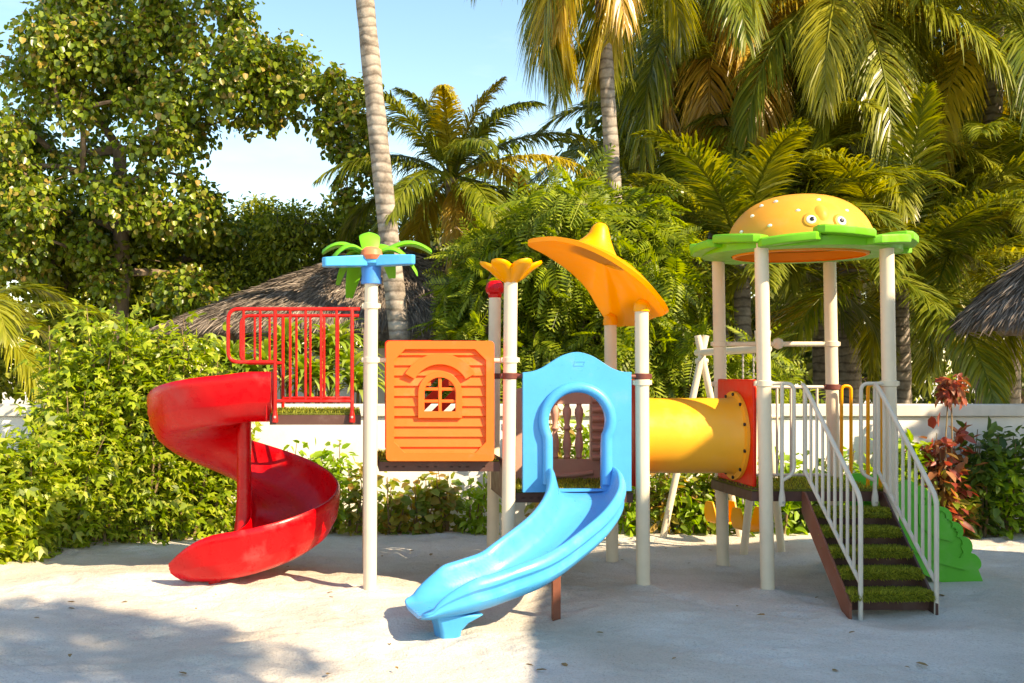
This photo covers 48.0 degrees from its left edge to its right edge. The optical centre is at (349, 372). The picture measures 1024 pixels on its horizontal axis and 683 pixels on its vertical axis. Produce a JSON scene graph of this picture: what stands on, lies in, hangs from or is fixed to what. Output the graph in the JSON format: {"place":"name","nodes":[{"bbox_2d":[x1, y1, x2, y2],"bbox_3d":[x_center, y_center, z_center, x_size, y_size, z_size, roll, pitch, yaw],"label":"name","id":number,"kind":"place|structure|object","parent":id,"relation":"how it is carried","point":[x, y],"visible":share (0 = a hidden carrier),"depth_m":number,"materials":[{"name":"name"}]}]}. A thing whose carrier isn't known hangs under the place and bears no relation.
{"place":"outdoors","nodes":[
{"label":"outdoors","id":0,"kind":"place"},
{"bbox_2d":[0,0,987,374],"label":"sky","id":1,"kind":"structure","parent":0,"point":[424,45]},
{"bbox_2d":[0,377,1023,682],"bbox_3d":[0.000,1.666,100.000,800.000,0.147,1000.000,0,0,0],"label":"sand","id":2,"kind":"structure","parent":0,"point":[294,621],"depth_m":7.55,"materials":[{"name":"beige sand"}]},
{"bbox_2d":[0,433,45,564],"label":"hedge shrub","id":3,"kind":"object","parent":2,"relation":"on","point":[6,547],"visible":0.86,"depth_m":9.83,"materials":[{"name":"green plant"}]},
{"bbox_2d":[0,412,87,562],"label":"hedge shrub","id":4,"kind":"object","parent":2,"relation":"on","point":[41,536],"visible":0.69,"depth_m":10.07,"materials":[{"name":"green plant"}]},
{"bbox_2d":[10,376,126,552],"bbox_3d":[-2.677,0.888,10.852,1.180,1.755,0.924,0,0,0],"label":"hedge shrub","id":5,"kind":"object","parent":2,"relation":"on","point":[78,433],"visible":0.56,"depth_m":10.70,"materials":[{"name":"green plant"}]},
{"bbox_2d":[0,282,138,403],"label":"coconut palm","id":6,"kind":"object","parent":2,"relation":"on","point":[11,311],"visible":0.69,"depth_m":12.77,"materials":[{"name":"green plant"}]},
{"bbox_2d":[45,350,105,527],"bbox_3d":[-2.622,0.722,11.680,1.106,2.041,1.081,0,0,0],"label":"hedge shrub","id":7,"kind":"object","parent":2,"relation":"on","point":[66,377],"depth_m":11.47,"materials":[{"name":"green plant"}]},
{"bbox_2d":[0,194,172,403],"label":"bushy tree","id":8,"kind":"object","parent":2,"relation":"on","point":[68,281],"visible":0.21,"depth_m":17.43,"materials":[{"name":"green plant"}]},
{"bbox_2d":[12,298,162,544],"bbox_3d":[-2.556,0.508,11.246,1.484,2.489,1.142,0,0,0],"label":"hedge shrub","id":9,"kind":"object","parent":2,"relation":"on","point":[75,356],"visible":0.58,"depth_m":11.02,"materials":[{"name":"green plant"}]},
{"bbox_2d":[85,301,196,545],"bbox_3d":[-2.137,0.515,11.383,1.264,2.510,1.161,0,0,0],"label":"hedge shrub","id":10,"kind":"object","parent":2,"relation":"on","point":[147,503],"visible":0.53,"depth_m":11.12,"materials":[{"name":"green plant"}]},
{"bbox_2d":[87,201,254,376],"bbox_3d":[-2.903,-0.515,18.255,2.868,4.398,2.574,0,0,0],"label":"bushy tree","id":11,"kind":"object","parent":2,"relation":"on","point":[201,250],"visible":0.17,"depth_m":17.54,"materials":[{"name":"green plant"}]},
{"bbox_2d":[133,310,246,540],"bbox_3d":[-1.659,0.562,11.607,1.244,2.391,1.115,0,0,0],"label":"hedge shrub","id":12,"kind":"object","parent":2,"relation":"on","point":[191,515],"visible":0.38,"depth_m":11.39,"materials":[{"name":"green plant"}]},
{"bbox_2d":[0,0,394,355],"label":"sea hibiscus tree","id":13,"kind":"object","parent":2,"relation":"on","point":[68,45],"visible":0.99,"depth_m":16.03,"materials":[{"name":"green plant"}]},
{"bbox_2d":[192,422,262,537],"bbox_3d":[-1.467,0.950,11.705,1.214,1.614,0.808,0,0,0],"label":"hedge shrub","id":14,"kind":"object","parent":2,"relation":"on","point":[224,505],"visible":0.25,"depth_m":11.57,"materials":[{"name":"green plant"}]},
{"bbox_2d":[197,334,263,375],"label":"dracaena plant","id":15,"kind":"object","parent":2,"relation":"on","point":[234,348],"visible":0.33,"depth_m":13.00,"materials":[{"name":"green plant"}]},
{"bbox_2d":[221,339,294,395],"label":"dracaena plant","id":16,"kind":"object","parent":2,"relation":"on","point":[259,368],"visible":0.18,"depth_m":12.80,"materials":[{"name":"green plant"}]},
{"bbox_2d":[246,318,325,403],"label":"dracaena plant","id":17,"kind":"object","parent":2,"relation":"on","point":[300,347],"visible":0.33,"depth_m":13.21,"materials":[{"name":"green plant"}]},
{"bbox_2d":[203,189,401,293],"bbox_3d":[-0.705,-0.680,18.294,3.469,4.722,2.859,0,0,0],"label":"bushy tree","id":18,"kind":"object","parent":2,"relation":"on","point":[283,242],"visible":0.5,"depth_m":17.57,"materials":[{"name":"green plant"}]},
{"bbox_2d":[283,440,324,466],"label":"shrub","id":19,"kind":"object","parent":2,"relation":"on","point":[302,453],"visible":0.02,"depth_m":11.82,"materials":[{"name":"green plant"}]},
{"bbox_2d":[150,247,467,403],"bbox_3d":[0.497,-0.044,16.195,6.961,3.629,4.444,0,0,0],"label":"thatched hut","id":20,"kind":"object","parent":2,"relation":"on","point":[313,286],"visible":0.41,"depth_m":15.07,"materials":[{"name":"wicker"}]},
{"bbox_2d":[270,354,349,403],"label":"dracaena plant","id":21,"kind":"object","parent":2,"relation":"on","point":[315,373],"visible":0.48,"depth_m":12.76,"materials":[{"name":"green plant"}]},
{"bbox_2d":[293,317,363,403],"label":"dracaena plant","id":22,"kind":"object","parent":2,"relation":"on","point":[330,339],"visible":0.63,"depth_m":13.11,"materials":[{"name":"green plant"}]},
{"bbox_2d":[308,438,361,533],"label":"shrub","id":23,"kind":"object","parent":2,"relation":"on","point":[330,459],"visible":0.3,"depth_m":11.72,"materials":[{"name":"green plant"}]},
{"bbox_2d":[322,348,384,403],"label":"dracaena plant","id":24,"kind":"object","parent":2,"relation":"on","point":[358,378],"visible":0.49,"depth_m":12.77,"materials":[{"name":"green plant"}]},
{"bbox_2d":[332,458,384,535],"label":"shrub","id":25,"kind":"object","parent":2,"relation":"on","point":[356,493],"visible":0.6,"depth_m":11.64,"materials":[{"name":"green plant"}]},
{"bbox_2d":[356,0,410,339],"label":"coconut palm","id":26,"kind":"object","parent":2,"relation":"on","point":[396,307],"visible":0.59,"depth_m":13.90,"materials":[{"name":"beige plant"}]},
{"bbox_2d":[377,471,416,534],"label":"shrub","id":27,"kind":"object","parent":2,"relation":"on","point":[389,521],"visible":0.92,"depth_m":11.66,"materials":[{"name":"green plant"}]},
{"bbox_2d":[395,473,447,534],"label":"shrub","id":28,"kind":"object","parent":2,"relation":"on","point":[422,513],"visible":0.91,"depth_m":11.68,"materials":[{"name":"green plant"}]},
{"bbox_2d":[418,471,464,532],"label":"shrub","id":29,"kind":"object","parent":2,"relation":"on","point":[445,517],"visible":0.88,"depth_m":11.71,"materials":[{"name":"green plant"}]},
{"bbox_2d":[399,198,485,260],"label":"shade tree","id":30,"kind":"object","parent":2,"relation":"on","point":[434,247],"visible":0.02,"depth_m":23.70,"materials":[{"name":"green plant"}]},
{"bbox_2d":[312,76,599,286],"bbox_3d":[1.439,-1.171,15.693,3.919,5.684,4.064,0,0,0],"label":"coconut palm","id":31,"kind":"object","parent":2,"relation":"on","point":[415,207],"visible":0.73,"depth_m":15.20,"materials":[{"name":"green plant"}]},
{"bbox_2d":[452,471,501,534],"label":"shrub","id":32,"kind":"object","parent":2,"relation":"on","point":[479,521],"visible":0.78,"depth_m":11.65,"materials":[{"name":"green plant"}]},
{"bbox_2d":[408,173,591,403],"bbox_3d":[1.960,-0.376,13.724,2.585,4.107,2.506,0,0,0],"label":"feathery tree","id":33,"kind":"object","parent":2,"relation":"on","point":[469,296],"visible":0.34,"depth_m":13.42,"materials":[{"name":"green plant"}]},
{"bbox_2d":[7,135,1005,403],"bbox_3d":[4.110,-2.687,31.385,58.191,8.662,7.884,0,0,0],"label":"wood","id":34,"kind":"object","parent":2,"relation":"on","point":[467,175],"depth_m":30.89,"materials":[{"name":"green plant"}]},
{"bbox_2d":[0,404,1023,530],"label":"boundary wall","id":35,"kind":"structure","parent":2,"relation":"on","point":[913,418],"depth_m":12.12,"materials":[{"name":"white paint"}]},
{"bbox_2d":[524,404,586,516],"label":"shrub","id":36,"kind":"object","parent":2,"relation":"on","point":[560,454],"visible":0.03,"depth_m":11.68,"materials":[{"name":"green plant"}]},
{"bbox_2d":[147,194,982,638],"bbox_3d":[1.661,0.188,8.697,6.717,3.266,3.221,0,0,0],"label":"play structure","id":37,"kind":"object","parent":2,"relation":"on","point":[883,538],"visible":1,"depth_m":8.67,"materials":[{"name":"beige paint"}]},
{"bbox_2d":[560,410,588,458],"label":"shrub","id":38,"kind":"object","parent":2,"relation":"on","point":[585,434],"visible":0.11,"depth_m":11.77,"materials":[{"name":"green plant"}]},
{"bbox_2d":[471,0,763,211],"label":"coconut palm","id":39,"kind":"object","parent":2,"relation":"on","point":[602,49],"visible":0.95,"depth_m":14.51,"materials":[{"name":"green plant"}]},
{"bbox_2d":[489,143,755,397],"bbox_3d":[3.206,-0.604,13.740,3.190,4.566,3.098,0,0,0],"label":"feathery tree","id":40,"kind":"object","parent":2,"relation":"on","point":[654,255],"visible":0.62,"depth_m":13.07,"materials":[{"name":"green plant"}]},
{"bbox_2d":[618,477,667,536],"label":"shrub","id":41,"kind":"object","parent":2,"relation":"on","point":[629,525],"visible":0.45,"depth_m":11.70,"materials":[{"name":"green plant"}]},
{"bbox_2d":[509,33,820,322],"bbox_3d":[5.249,-1.610,18.141,5.701,6.562,4.986,0,0,0],"label":"coconut palm","id":42,"kind":"object","parent":2,"relation":"on","point":[575,155],"visible":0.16,"depth_m":17.27,"materials":[{"name":"green plant"}]},
{"bbox_2d":[545,0,787,357],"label":"shade tree","id":43,"kind":"object","parent":2,"relation":"on","point":[594,124],"visible":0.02,"depth_m":23.39,"materials":[{"name":"green plant"}]},
{"bbox_2d":[650,473,702,534],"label":"shrub","id":44,"kind":"object","parent":2,"relation":"on","point":[657,508],"visible":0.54,"depth_m":11.67,"materials":[{"name":"green plant"}]},
{"bbox_2d":[653,473,715,534],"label":"shrub","id":45,"kind":"object","parent":2,"relation":"on","point":[693,526],"visible":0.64,"depth_m":11.65,"materials":[{"name":"green plant"}]},
{"bbox_2d":[682,473,736,535],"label":"shrub","id":46,"kind":"object","parent":2,"relation":"on","point":[706,496],"visible":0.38,"depth_m":11.64,"materials":[{"name":"green plant"}]},
{"bbox_2d":[660,331,784,554],"bbox_3d":[3.580,0.682,10.927,0.933,2.151,1.364,0,0,0],"label":"swing set","id":47,"kind":"object","parent":2,"relation":"on","point":[745,526],"visible":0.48,"depth_m":10.77,"materials":[{"name":"beige paint"}]},
{"bbox_2d":[625,317,825,403],"bbox_3d":[4.281,0.468,13.250,2.648,2.423,2.214,0,0,0],"label":"feathery tree","id":48,"kind":"object","parent":2,"relation":"on","point":[735,371],"visible":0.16,"depth_m":12.98,"materials":[{"name":"green plant"}]},
{"bbox_2d":[714,474,758,535],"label":"shrub","id":49,"kind":"object","parent":2,"relation":"on","point":[740,504],"visible":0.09,"depth_m":11.62,"materials":[{"name":"green plant"}]},
{"bbox_2d":[537,0,963,376],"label":"coconut palm","id":50,"kind":"object","parent":2,"relation":"on","point":[732,34],"visible":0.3,"depth_m":16.39,"materials":[{"name":"green plant"}]},
{"bbox_2d":[756,446,813,535],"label":"shrub","id":51,"kind":"object","parent":2,"relation":"on","point":[789,506],"visible":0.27,"depth_m":11.64,"materials":[{"name":"green plant"}]},
{"bbox_2d":[575,117,997,372],"bbox_3d":[5.221,-0.811,15.140,5.673,4.965,5.824,0,0,42],"label":"coconut palm","id":52,"kind":"object","parent":2,"relation":"on","point":[715,206],"visible":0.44,"depth_m":14.32,"materials":[{"name":"green plant"}]},
{"bbox_2d":[781,450,848,532],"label":"shrub","id":53,"kind":"object","parent":2,"relation":"on","point":[801,517],"visible":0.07,"depth_m":11.76,"materials":[{"name":"green plant"}]},
{"bbox_2d":[619,54,1023,403],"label":"coconut palm","id":54,"kind":"object","parent":2,"relation":"on","point":[786,288],"visible":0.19,"depth_m":15.59,"materials":[{"name":"green plant"}]},
{"bbox_2d":[662,0,1023,403],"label":"coconut palm","id":55,"kind":"object","parent":2,"relation":"on","point":[810,46],"visible":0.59,"depth_m":15.22,"materials":[{"name":"green plant"}]},
{"bbox_2d":[813,446,882,504],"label":"shrub","id":56,"kind":"object","parent":2,"relation":"on","point":[855,464],"visible":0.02,"depth_m":11.73,"materials":[{"name":"green plant"}]},
{"bbox_2d":[692,81,1023,403],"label":"coconut palm","id":57,"kind":"object","parent":2,"relation":"on","point":[965,360],"visible":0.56,"depth_m":14.40,"materials":[{"name":"green plant"}]},
{"bbox_2d":[751,0,967,403],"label":"shade tree","id":58,"kind":"object","parent":2,"relation":"on","point":[807,356],"visible":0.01,"depth_m":23.71,"materials":[{"name":"green plant"}]},
{"bbox_2d":[870,427,933,494],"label":"shrub","id":59,"kind":"object","parent":2,"relation":"on","point":[910,437],"visible":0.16,"depth_m":11.65,"materials":[{"name":"green plant"}]},
{"bbox_2d":[782,0,1023,403],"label":"coconut palm","id":60,"kind":"object","parent":2,"relation":"on","point":[994,98],"visible":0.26,"depth_m":15.55,"materials":[{"name":"green plant"}]},
{"bbox_2d":[801,95,1023,403],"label":"coconut palm","id":61,"kind":"object","parent":2,"relation":"on","point":[1013,348],"visible":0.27,"depth_m":14.96,"materials":[{"name":"green plant"}]},
{"bbox_2d":[870,1,1023,403],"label":"shade tree","id":62,"kind":"object","parent":2,"relation":"on","point":[925,400],"visible":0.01,"depth_m":23.41,"materials":[{"name":"green plant"}]},
{"bbox_2d":[905,373,989,535],"bbox_3d":[6.177,0.901,11.777,0.798,1.812,0.724,0,0,0],"label":"wall shrub","id":63,"kind":"object","parent":2,"relation":"on","point":[954,391],"visible":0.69,"depth_m":11.61,"materials":[{"name":"red plant"}]},
{"bbox_2d":[933,464,985,538],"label":"shrub","id":64,"kind":"object","parent":2,"relation":"on","point":[969,506],"visible":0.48,"depth_m":11.61,"materials":[{"name":"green plant"}]},
{"bbox_2d":[933,255,1023,344],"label":"beach umbrella","id":65,"kind":"object","parent":2,"relation":"on","point":[997,305],"visible":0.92,"depth_m":12.83,"materials":[{"name":"wicker"}]},
{"bbox_2d":[949,416,1020,537],"bbox_3d":[6.595,1.110,11.783,0.730,1.333,0.622,0,0,0],"label":"shrub","id":66,"kind":"object","parent":2,"relation":"on","point":[983,476],"visible":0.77,"depth_m":11.68,"materials":[{"name":"green plant"}]},
{"bbox_2d":[964,450,1023,539],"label":"shrub","id":67,"kind":"object","parent":2,"relation":"on","point":[1015,509],"visible":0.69,"depth_m":11.63,"materials":[{"name":"green plant"}]},
{"bbox_2d":[987,425,1023,532],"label":"shrub","id":68,"kind":"object","parent":2,"relation":"on","point":[1004,444],"visible":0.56,"depth_m":11.75,"materials":[{"name":"green plant"}]}
]}

